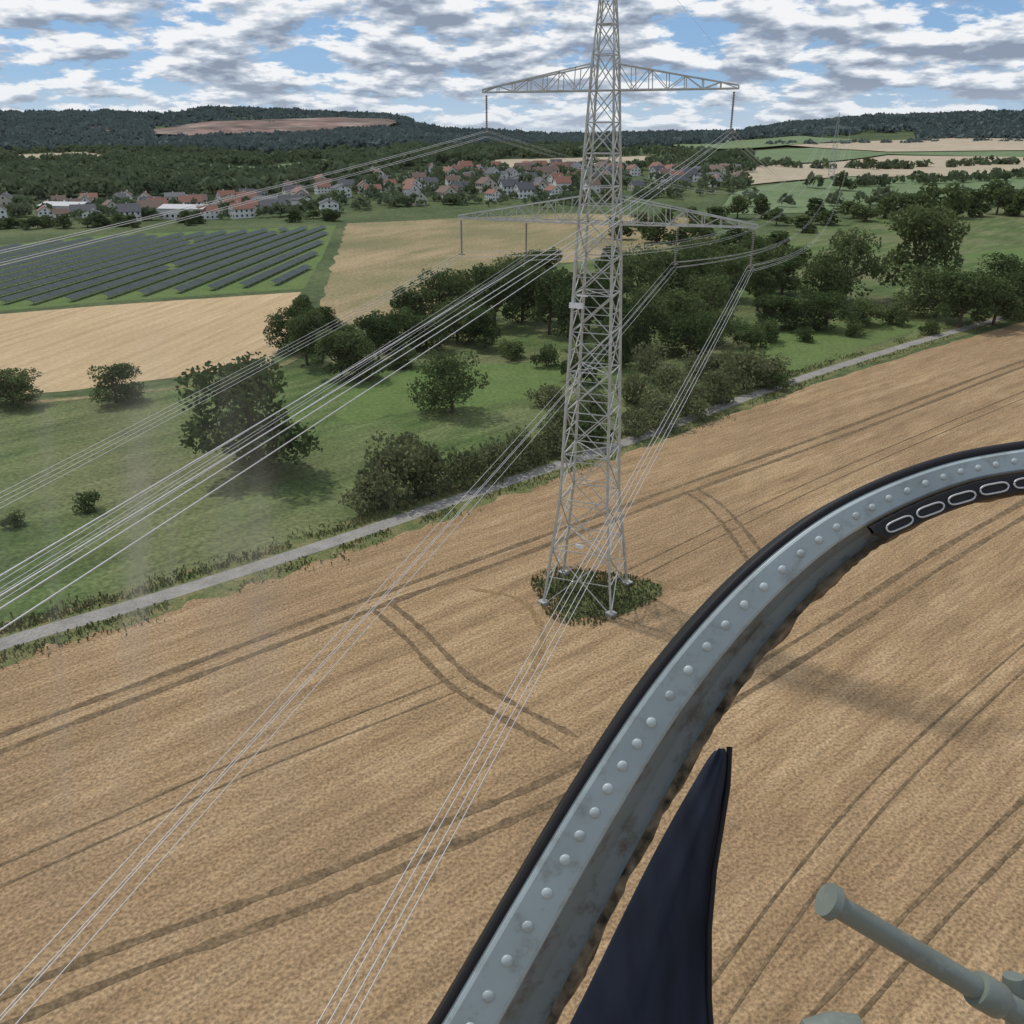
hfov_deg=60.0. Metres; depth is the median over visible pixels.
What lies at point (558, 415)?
olive shrub
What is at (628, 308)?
broadleaf tree
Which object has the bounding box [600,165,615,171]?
house
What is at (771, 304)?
broadleaf tree
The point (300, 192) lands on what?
house
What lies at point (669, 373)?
olive shrub
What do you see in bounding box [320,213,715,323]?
dry field
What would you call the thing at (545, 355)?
shrub
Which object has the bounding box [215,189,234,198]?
house
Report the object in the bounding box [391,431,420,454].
olive shrub
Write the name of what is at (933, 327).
shrub
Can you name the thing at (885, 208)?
broadleaf tree
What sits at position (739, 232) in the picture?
broadleaf tree
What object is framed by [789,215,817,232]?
broadleaf tree
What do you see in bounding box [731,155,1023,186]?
straw field
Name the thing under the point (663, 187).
house
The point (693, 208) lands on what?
broadleaf tree
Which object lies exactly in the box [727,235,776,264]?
broadleaf tree
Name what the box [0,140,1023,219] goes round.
distant woodland
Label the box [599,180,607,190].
house
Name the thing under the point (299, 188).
house
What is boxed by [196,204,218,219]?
house
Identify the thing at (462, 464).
olive shrub
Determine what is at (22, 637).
gravel track
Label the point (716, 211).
broadleaf tree
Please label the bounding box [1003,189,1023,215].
broadleaf tree
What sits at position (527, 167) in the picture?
house
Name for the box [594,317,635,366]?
shrub
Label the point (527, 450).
olive shrub
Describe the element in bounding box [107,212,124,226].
broadleaf tree
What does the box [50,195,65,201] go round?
house
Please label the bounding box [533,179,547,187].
house
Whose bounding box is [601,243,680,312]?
broadleaf tree
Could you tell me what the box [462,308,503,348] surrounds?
broadleaf tree
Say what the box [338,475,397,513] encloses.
olive shrub
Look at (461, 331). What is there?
broadleaf tree
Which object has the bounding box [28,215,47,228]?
broadleaf tree
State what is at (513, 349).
shrub
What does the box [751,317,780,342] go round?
shrub
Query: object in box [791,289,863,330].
broadleaf tree
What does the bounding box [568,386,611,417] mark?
olive shrub
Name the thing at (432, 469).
olive shrub
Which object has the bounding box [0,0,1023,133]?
sky
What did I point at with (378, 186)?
house
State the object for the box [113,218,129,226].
broadleaf tree
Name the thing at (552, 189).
house
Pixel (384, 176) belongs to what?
house
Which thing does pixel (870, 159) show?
broadleaf tree
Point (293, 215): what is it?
broadleaf tree
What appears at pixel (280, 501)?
meadow
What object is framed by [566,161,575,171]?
house
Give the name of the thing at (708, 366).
olive shrub
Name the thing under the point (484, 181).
house
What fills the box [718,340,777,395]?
olive shrub
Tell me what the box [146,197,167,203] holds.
house
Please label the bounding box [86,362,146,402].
broadleaf tree
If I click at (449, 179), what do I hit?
house
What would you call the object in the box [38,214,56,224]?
broadleaf tree
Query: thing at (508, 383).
lush meadow
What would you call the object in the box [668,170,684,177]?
house
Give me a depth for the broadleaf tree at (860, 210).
430.92 m
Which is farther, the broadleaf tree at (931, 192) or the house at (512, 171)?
the house at (512, 171)
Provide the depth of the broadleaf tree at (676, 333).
171.78 m
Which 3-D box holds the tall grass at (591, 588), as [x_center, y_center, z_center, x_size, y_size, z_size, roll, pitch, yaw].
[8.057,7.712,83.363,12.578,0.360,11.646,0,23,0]
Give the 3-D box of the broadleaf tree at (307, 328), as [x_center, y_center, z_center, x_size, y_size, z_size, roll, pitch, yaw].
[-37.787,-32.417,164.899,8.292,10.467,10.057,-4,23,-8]
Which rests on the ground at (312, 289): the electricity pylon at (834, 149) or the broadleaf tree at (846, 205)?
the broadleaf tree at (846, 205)
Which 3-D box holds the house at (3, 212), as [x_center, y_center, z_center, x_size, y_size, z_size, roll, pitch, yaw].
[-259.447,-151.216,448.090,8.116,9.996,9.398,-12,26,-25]
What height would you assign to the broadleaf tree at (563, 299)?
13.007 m
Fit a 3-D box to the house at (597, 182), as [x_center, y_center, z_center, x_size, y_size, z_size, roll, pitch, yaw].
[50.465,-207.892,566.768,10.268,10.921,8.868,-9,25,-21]
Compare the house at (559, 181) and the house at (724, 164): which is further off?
the house at (724, 164)
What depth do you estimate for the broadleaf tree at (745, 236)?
310.41 m
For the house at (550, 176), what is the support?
on the ground at (312, 289)
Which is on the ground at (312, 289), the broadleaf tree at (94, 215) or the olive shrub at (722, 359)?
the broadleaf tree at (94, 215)
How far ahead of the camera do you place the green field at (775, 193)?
591.43 m
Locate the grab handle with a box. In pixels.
[800,883,1023,1023]
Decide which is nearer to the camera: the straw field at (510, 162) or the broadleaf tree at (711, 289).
the broadleaf tree at (711, 289)
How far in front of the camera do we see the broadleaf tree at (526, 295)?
201.26 m
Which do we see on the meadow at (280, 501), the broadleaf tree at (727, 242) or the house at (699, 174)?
the broadleaf tree at (727, 242)
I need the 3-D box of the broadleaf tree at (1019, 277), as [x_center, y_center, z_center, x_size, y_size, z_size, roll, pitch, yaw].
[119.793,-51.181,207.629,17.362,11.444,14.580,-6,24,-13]
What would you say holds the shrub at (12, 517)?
on the meadow at (280, 501)
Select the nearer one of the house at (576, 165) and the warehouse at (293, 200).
the warehouse at (293, 200)
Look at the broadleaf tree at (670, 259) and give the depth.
212.08 m
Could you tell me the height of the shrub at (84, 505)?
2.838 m
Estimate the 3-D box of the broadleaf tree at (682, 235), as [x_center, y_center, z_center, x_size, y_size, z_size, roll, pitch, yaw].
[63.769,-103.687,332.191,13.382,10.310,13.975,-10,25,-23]
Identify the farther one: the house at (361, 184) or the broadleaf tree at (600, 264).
the house at (361, 184)
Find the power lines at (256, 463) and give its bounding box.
[0,131,752,1023]
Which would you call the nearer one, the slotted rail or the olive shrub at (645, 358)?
the slotted rail
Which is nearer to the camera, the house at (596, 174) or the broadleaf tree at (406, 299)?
the broadleaf tree at (406, 299)
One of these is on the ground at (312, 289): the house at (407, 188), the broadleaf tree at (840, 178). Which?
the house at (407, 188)
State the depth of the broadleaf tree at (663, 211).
425.61 m
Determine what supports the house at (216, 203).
on the ground at (312, 289)
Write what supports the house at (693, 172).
on the ground at (312, 289)
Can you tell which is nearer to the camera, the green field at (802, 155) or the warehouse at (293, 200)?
the warehouse at (293, 200)
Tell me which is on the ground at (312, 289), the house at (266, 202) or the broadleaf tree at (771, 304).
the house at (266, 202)
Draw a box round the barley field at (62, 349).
[0,292,300,393]
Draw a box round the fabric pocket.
[570,748,726,1023]
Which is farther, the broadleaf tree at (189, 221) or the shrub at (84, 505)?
the broadleaf tree at (189, 221)
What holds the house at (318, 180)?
on the ground at (312, 289)
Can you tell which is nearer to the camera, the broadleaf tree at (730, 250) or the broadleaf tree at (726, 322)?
the broadleaf tree at (726, 322)
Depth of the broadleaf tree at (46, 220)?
410.40 m
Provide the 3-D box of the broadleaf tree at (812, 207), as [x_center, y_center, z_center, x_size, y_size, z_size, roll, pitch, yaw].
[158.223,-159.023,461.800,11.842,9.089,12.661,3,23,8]
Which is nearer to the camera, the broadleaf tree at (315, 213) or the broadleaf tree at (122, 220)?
the broadleaf tree at (122, 220)
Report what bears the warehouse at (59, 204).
on the ground at (312, 289)
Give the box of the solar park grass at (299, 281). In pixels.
[0,225,335,310]
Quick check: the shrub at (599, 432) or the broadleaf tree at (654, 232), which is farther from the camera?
the broadleaf tree at (654, 232)
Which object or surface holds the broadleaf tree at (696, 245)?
on the meadow at (280, 501)
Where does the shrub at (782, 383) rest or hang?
on the grass verge
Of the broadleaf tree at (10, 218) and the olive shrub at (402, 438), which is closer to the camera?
the olive shrub at (402, 438)
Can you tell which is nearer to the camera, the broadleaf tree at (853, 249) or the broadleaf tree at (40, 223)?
the broadleaf tree at (853, 249)
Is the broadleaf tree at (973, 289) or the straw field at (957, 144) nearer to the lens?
the broadleaf tree at (973, 289)
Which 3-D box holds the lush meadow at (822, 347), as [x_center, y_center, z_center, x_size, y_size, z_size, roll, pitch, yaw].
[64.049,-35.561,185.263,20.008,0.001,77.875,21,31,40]
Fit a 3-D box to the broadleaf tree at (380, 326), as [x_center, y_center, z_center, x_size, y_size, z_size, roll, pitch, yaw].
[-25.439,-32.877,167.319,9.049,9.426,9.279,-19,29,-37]
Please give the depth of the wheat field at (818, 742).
62.59 m
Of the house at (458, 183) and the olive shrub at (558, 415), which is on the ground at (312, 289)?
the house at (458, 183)
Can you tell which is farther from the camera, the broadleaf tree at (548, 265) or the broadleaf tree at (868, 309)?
the broadleaf tree at (548, 265)
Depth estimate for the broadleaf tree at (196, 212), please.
427.25 m
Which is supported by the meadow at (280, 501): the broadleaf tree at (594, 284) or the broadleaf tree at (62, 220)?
the broadleaf tree at (594, 284)
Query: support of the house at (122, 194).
on the ground at (312, 289)
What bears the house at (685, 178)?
on the ground at (312, 289)
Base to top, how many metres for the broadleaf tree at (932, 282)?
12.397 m
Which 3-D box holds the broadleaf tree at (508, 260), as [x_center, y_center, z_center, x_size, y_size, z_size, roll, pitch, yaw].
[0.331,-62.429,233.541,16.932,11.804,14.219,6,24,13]
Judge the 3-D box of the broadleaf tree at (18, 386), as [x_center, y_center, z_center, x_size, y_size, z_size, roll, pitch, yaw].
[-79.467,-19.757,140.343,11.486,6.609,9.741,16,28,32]
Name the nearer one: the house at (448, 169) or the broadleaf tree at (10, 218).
the broadleaf tree at (10, 218)
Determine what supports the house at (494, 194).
on the ground at (312, 289)
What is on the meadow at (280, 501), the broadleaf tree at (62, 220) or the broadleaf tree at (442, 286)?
the broadleaf tree at (442, 286)
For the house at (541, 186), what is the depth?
552.79 m
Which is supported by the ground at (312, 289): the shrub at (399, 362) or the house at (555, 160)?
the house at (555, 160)
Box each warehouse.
[37,200,95,210]
[157,203,208,218]
[249,194,310,204]
[463,171,508,178]
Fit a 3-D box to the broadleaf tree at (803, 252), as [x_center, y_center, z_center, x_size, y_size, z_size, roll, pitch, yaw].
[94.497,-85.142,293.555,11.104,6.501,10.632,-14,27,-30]
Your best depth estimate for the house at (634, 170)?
666.13 m
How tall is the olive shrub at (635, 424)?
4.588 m
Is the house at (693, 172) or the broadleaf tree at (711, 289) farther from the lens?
the house at (693, 172)
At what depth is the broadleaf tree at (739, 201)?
443.72 m
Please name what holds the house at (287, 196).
on the ground at (312, 289)
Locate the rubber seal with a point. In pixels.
(635, 701)
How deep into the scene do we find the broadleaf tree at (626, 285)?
194.45 m
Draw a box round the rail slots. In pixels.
[885,477,1023,532]
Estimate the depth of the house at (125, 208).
439.32 m
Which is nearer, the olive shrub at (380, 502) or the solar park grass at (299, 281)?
the olive shrub at (380, 502)
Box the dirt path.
[1,223,348,404]
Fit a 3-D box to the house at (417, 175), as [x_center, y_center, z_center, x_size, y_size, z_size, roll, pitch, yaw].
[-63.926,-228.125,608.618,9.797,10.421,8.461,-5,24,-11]
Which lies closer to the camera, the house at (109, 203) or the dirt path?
the dirt path
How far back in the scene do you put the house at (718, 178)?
595.65 m
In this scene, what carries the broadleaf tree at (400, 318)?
on the meadow at (280, 501)
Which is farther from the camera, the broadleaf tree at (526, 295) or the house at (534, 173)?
the house at (534, 173)
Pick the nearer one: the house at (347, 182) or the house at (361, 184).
the house at (361, 184)
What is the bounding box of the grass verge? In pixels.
[0,314,1023,667]
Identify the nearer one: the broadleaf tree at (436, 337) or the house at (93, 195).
the broadleaf tree at (436, 337)
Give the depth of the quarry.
1796.57 m
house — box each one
[0,191,12,205]
[0,205,7,217]
[36,204,51,219]
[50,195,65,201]
[51,207,70,220]
[64,198,80,201]
[69,203,95,217]
[80,192,98,199]
[81,195,92,202]
[82,208,100,221]
[101,199,117,214]
[117,191,129,198]
[117,202,141,220]
[123,190,132,199]
[136,199,162,216]
[137,191,150,199]
[139,195,160,199]
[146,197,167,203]
[164,191,184,200]
[177,194,202,203]
[185,193,207,203]
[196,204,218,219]
[209,198,222,212]
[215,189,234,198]
[224,197,241,201]
[227,201,254,218]
[235,191,257,198]
[238,188,256,191]
[245,199,258,211]
[259,198,285,214]
[278,194,302,204]
[281,184,305,194]
[282,180,296,184]
[291,185,308,194]
[293,188,309,196]
[313,183,330,193]
[315,178,330,185]
[318,197,338,211]
[330,183,351,197]
[337,179,354,187]
[356,180,367,193]
[363,183,381,196]
[372,169,386,174]
[377,174,396,180]
[382,178,396,190]
[402,178,421,190]
[402,182,419,194]
[407,190,427,205]
[411,171,425,180]
[423,176,437,187]
[425,163,435,172]
[435,185,458,200]
[439,166,456,174]
[444,174,459,184]
[450,164,462,170]
[450,180,471,192]
[456,160,473,167]
[475,176,497,192]
[484,188,501,200]
[486,166,500,173]
[487,161,502,166]
[498,178,518,194]
[505,167,519,175]
[509,173,527,180]
[512,181,535,198]
[514,163,530,166]
[516,164,531,171]
[521,172,538,180]
[531,160,547,165]
[531,166,552,179]
[531,176,548,184]
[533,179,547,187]
[533,182,544,195]
[544,185,561,197]
[545,165,559,172]
[546,172,563,184]
[549,159,561,162]
[550,161,568,173]
[551,175,571,190]
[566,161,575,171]
[569,162,585,174]
[583,178,600,192]
[585,171,603,177]
[593,161,605,170]
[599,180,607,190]
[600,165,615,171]
[625,164,640,175]
[627,180,646,190]
[648,165,665,178]
[649,161,660,169]
[656,168,670,178]
[657,179,672,189]
[665,164,677,170]
[667,174,691,186]
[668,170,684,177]
[680,168,697,181]
[694,166,707,177]
[708,174,722,186]
[709,164,726,174]
[709,171,723,177]
[719,163,733,174]
[734,170,745,176]
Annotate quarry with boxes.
[153,117,395,134]
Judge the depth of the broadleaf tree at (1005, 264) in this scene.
238.09 m
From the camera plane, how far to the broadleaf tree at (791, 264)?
236.21 m
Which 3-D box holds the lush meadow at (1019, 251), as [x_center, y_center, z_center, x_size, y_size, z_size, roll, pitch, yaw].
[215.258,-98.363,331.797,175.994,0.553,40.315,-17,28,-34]
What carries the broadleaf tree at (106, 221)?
on the ground at (312, 289)
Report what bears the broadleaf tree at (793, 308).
on the lush meadow at (822, 347)
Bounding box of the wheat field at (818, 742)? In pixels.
[0,322,1023,1023]
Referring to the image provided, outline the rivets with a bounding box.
[466,458,1017,1023]
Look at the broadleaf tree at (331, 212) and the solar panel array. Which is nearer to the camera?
the solar panel array
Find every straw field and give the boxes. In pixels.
[19,152,100,157]
[495,156,655,166]
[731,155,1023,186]
[793,138,1023,151]
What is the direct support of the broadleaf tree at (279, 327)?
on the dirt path
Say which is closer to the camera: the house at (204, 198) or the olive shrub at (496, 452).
the olive shrub at (496, 452)
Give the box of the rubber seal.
[431,441,1023,1023]
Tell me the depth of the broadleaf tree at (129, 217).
409.76 m
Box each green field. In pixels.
[210,159,349,167]
[674,136,848,148]
[705,147,1023,162]
[723,176,1023,213]
[756,208,1023,272]
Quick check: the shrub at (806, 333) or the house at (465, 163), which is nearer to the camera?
the shrub at (806, 333)
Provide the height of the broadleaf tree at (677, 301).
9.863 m
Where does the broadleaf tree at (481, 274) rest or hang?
on the meadow at (280, 501)
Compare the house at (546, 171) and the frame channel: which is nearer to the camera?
the frame channel
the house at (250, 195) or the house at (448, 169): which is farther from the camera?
the house at (448, 169)
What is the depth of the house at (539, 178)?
589.45 m
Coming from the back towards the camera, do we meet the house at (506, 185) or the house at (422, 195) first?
the house at (506, 185)
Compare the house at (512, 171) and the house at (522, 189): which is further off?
the house at (512, 171)
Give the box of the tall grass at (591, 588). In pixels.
[531,566,662,626]
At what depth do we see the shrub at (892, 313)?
200.72 m
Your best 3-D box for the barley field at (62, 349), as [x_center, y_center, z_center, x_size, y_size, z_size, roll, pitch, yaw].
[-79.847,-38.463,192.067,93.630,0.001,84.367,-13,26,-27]
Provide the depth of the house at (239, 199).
493.79 m
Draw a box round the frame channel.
[428,449,1023,1023]
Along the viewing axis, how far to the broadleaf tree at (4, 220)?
405.36 m
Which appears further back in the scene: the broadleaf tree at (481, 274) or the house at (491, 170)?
the house at (491, 170)
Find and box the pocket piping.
[706,747,732,1023]
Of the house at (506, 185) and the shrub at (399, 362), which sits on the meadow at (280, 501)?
the shrub at (399, 362)
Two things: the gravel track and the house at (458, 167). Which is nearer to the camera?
the gravel track
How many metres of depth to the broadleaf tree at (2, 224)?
402.99 m
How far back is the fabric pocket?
0.87 m
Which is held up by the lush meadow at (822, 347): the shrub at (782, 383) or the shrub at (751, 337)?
the shrub at (751, 337)
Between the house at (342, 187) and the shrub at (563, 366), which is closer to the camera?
the shrub at (563, 366)
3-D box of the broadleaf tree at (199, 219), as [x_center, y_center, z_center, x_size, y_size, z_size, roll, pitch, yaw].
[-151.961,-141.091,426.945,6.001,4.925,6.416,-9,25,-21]
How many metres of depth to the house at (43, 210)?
445.93 m
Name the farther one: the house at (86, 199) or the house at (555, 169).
the house at (555, 169)
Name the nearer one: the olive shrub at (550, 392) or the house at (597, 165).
the olive shrub at (550, 392)
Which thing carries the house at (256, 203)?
on the ground at (312, 289)
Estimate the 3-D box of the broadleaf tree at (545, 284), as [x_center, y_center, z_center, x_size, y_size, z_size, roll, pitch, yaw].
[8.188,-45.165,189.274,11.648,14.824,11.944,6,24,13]
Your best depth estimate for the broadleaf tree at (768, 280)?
212.81 m
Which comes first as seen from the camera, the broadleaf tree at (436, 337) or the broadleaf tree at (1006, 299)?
the broadleaf tree at (436, 337)
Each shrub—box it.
[0,509,25,527]
[71,490,101,514]
[192,381,202,388]
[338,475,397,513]
[354,430,435,511]
[384,347,416,369]
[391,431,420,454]
[406,440,451,498]
[438,443,495,490]
[468,435,525,483]
[493,425,551,472]
[495,337,525,359]
[523,383,569,408]
[529,344,560,366]
[530,420,582,460]
[537,403,587,438]
[558,347,607,385]
[566,401,616,446]
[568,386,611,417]
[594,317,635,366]
[615,407,649,438]
[616,373,659,405]
[626,341,673,379]
[632,389,683,432]
[649,358,696,396]
[666,380,715,419]
[681,349,724,381]
[697,368,734,406]
[704,347,746,379]
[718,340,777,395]
[731,324,768,347]
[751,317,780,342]
[753,352,796,386]
[760,370,790,390]
[792,326,814,342]
[844,319,865,337]
[873,304,911,325]
[918,319,941,333]
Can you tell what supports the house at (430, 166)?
on the ground at (312, 289)
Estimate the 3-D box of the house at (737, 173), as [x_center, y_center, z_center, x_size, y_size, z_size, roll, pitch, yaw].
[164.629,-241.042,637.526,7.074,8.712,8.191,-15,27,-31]
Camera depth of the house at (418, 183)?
567.79 m
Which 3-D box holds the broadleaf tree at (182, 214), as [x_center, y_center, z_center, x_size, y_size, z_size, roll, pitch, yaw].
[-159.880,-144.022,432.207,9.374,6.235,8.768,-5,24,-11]
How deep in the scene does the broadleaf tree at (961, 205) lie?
440.84 m
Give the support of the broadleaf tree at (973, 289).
on the grass verge
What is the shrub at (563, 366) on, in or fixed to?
on the meadow at (280, 501)
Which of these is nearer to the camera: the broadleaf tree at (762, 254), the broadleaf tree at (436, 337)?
the broadleaf tree at (436, 337)
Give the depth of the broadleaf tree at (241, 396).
109.15 m
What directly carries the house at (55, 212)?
on the ground at (312, 289)
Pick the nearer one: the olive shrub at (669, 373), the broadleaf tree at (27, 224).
the olive shrub at (669, 373)
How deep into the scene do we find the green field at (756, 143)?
1537.32 m
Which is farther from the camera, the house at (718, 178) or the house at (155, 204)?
the house at (718, 178)
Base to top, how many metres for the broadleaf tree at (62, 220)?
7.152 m
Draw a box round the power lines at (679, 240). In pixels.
[460,131,851,270]
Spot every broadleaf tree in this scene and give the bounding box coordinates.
[0,217,19,227]
[0,221,12,228]
[0,367,43,409]
[6,217,22,227]
[19,218,37,228]
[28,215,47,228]
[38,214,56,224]
[38,218,51,227]
[51,212,74,227]
[75,216,101,226]
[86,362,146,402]
[87,210,110,223]
[95,214,110,225]
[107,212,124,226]
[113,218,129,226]
[123,214,141,227]
[174,351,322,475]
[175,210,191,222]
[184,215,197,225]
[191,214,202,223]
[192,210,206,222]
[263,306,304,352]
[284,309,328,365]
[285,210,302,222]
[286,294,312,315]
[302,210,320,218]
[302,306,342,337]
[309,322,369,377]
[320,211,336,220]
[325,209,340,220]
[333,337,388,378]
[353,312,403,361]
[368,305,428,350]
[389,286,435,328]
[403,315,451,351]
[407,347,490,413]
[409,268,472,321]
[430,296,480,343]
[447,269,491,307]
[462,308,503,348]
[467,262,521,326]
[489,252,543,296]
[492,263,549,322]
[523,246,562,280]
[524,265,572,334]
[549,284,595,349]
[569,269,609,334]
[584,270,633,319]
[594,246,634,294]
[600,300,649,350]
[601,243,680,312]
[606,216,636,237]
[625,281,673,347]
[629,211,654,228]
[637,215,671,242]
[639,250,689,310]
[651,287,707,332]
[653,310,727,357]
[654,206,678,222]
[657,245,726,302]
[660,221,700,247]
[671,235,724,283]
[681,271,738,323]
[682,206,701,221]
[689,215,716,238]
[691,309,748,345]
[699,251,758,298]
[705,243,753,278]
[706,206,727,223]
[707,235,735,256]
[718,194,751,217]
[719,223,752,242]
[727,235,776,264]
[730,233,768,246]
[739,243,795,286]
[743,258,785,310]
[752,196,770,218]
[752,294,792,322]
[765,207,793,224]
[766,255,807,293]
[767,230,789,248]
[779,297,830,330]
[788,246,812,262]
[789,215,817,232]
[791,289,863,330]
[793,254,852,300]
[805,197,826,215]
[810,207,843,224]
[813,227,887,300]
[830,170,858,189]
[836,200,859,218]
[844,296,887,325]
[849,203,878,220]
[863,157,877,164]
[871,202,970,298]
[873,193,902,217]
[891,263,969,317]
[896,194,916,216]
[912,182,945,207]
[934,182,975,217]
[934,269,999,327]
[960,188,991,217]
[968,251,1023,290]
[971,277,1023,324]
[980,177,1016,213]
[989,270,1023,319]
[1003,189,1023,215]
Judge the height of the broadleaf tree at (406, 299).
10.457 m
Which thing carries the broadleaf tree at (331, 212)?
on the ground at (312, 289)
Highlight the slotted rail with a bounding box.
[867,472,1023,539]
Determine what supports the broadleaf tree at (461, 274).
on the meadow at (280, 501)
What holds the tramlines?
on the wheat field at (818, 742)
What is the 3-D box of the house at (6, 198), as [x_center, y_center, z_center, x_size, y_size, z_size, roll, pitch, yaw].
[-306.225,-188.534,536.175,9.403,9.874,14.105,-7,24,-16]
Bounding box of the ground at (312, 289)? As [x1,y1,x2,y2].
[0,111,1023,600]
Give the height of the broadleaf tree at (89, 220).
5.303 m
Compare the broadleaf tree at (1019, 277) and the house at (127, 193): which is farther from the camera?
the house at (127, 193)
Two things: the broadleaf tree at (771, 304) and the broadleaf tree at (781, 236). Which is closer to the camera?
the broadleaf tree at (771, 304)
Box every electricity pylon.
[458,0,757,618]
[818,112,852,178]
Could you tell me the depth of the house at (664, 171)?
629.12 m
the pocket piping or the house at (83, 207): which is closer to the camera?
the pocket piping
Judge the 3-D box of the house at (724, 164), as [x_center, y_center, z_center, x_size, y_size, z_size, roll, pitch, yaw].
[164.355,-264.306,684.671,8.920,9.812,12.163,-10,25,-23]
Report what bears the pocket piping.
attached to the fabric pocket
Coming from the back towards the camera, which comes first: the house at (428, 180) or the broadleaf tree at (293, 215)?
the house at (428, 180)
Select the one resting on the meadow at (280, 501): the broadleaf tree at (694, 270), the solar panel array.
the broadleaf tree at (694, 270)
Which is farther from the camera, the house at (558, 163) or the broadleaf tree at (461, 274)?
the house at (558, 163)
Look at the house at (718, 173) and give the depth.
621.15 m
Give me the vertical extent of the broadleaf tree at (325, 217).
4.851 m
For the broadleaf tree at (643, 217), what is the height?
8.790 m
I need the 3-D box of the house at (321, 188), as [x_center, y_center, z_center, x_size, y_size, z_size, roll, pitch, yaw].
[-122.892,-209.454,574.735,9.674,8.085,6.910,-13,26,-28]
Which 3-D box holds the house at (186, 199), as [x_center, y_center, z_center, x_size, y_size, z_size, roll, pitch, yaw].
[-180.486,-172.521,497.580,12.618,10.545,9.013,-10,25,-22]
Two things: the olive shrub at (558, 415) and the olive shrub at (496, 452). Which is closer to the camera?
the olive shrub at (496, 452)
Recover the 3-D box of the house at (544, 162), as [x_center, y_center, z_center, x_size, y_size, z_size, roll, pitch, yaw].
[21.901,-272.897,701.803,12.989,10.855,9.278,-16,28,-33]
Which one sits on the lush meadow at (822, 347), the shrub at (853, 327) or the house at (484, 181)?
the shrub at (853, 327)
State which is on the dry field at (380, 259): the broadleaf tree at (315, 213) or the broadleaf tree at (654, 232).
the broadleaf tree at (654, 232)
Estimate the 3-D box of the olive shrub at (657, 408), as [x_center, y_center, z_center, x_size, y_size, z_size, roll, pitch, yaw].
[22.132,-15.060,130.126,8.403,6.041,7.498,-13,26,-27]
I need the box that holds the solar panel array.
[0,225,328,303]
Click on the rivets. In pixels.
(488, 996)
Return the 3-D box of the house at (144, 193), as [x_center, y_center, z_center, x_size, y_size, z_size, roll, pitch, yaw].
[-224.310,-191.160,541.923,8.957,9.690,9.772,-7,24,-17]
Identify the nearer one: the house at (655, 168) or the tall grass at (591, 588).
the tall grass at (591, 588)
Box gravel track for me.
[0,313,1023,650]
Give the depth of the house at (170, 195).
529.59 m
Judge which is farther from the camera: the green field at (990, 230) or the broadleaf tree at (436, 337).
the green field at (990, 230)
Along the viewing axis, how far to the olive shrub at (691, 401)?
133.97 m
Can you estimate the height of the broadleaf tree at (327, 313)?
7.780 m
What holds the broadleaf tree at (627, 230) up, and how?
on the dry field at (380, 259)
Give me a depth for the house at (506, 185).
556.05 m
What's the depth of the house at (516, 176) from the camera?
598.41 m
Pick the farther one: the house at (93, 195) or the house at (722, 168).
the house at (722, 168)
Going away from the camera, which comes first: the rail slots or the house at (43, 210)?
the rail slots
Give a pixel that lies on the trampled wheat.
(539, 623)
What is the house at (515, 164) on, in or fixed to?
on the ground at (312, 289)
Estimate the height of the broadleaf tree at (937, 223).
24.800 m
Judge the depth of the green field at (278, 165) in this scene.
1005.21 m
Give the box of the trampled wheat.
[469,576,712,668]
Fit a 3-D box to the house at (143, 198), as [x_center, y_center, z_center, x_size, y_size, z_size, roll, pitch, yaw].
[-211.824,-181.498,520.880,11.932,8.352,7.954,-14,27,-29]
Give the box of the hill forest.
[0,104,1023,153]
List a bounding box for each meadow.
[0,241,1022,622]
[333,362,571,423]
[726,316,927,378]
[959,246,1023,271]
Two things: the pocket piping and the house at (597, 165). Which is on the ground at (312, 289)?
the house at (597, 165)
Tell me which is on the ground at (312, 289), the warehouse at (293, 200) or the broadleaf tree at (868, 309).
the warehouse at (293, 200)
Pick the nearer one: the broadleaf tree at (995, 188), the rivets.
the rivets
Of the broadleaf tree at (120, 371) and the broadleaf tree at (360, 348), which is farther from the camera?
the broadleaf tree at (360, 348)
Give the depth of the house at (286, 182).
593.77 m
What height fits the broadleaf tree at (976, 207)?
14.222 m
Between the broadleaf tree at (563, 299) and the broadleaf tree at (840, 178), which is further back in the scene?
the broadleaf tree at (840, 178)
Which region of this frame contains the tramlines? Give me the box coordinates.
[0,360,1023,1023]
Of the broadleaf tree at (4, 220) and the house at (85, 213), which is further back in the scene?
the house at (85, 213)
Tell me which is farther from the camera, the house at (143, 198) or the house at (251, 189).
the house at (251, 189)
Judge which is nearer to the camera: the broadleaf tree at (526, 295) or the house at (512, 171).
the broadleaf tree at (526, 295)
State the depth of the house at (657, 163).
690.75 m
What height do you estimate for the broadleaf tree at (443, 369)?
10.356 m

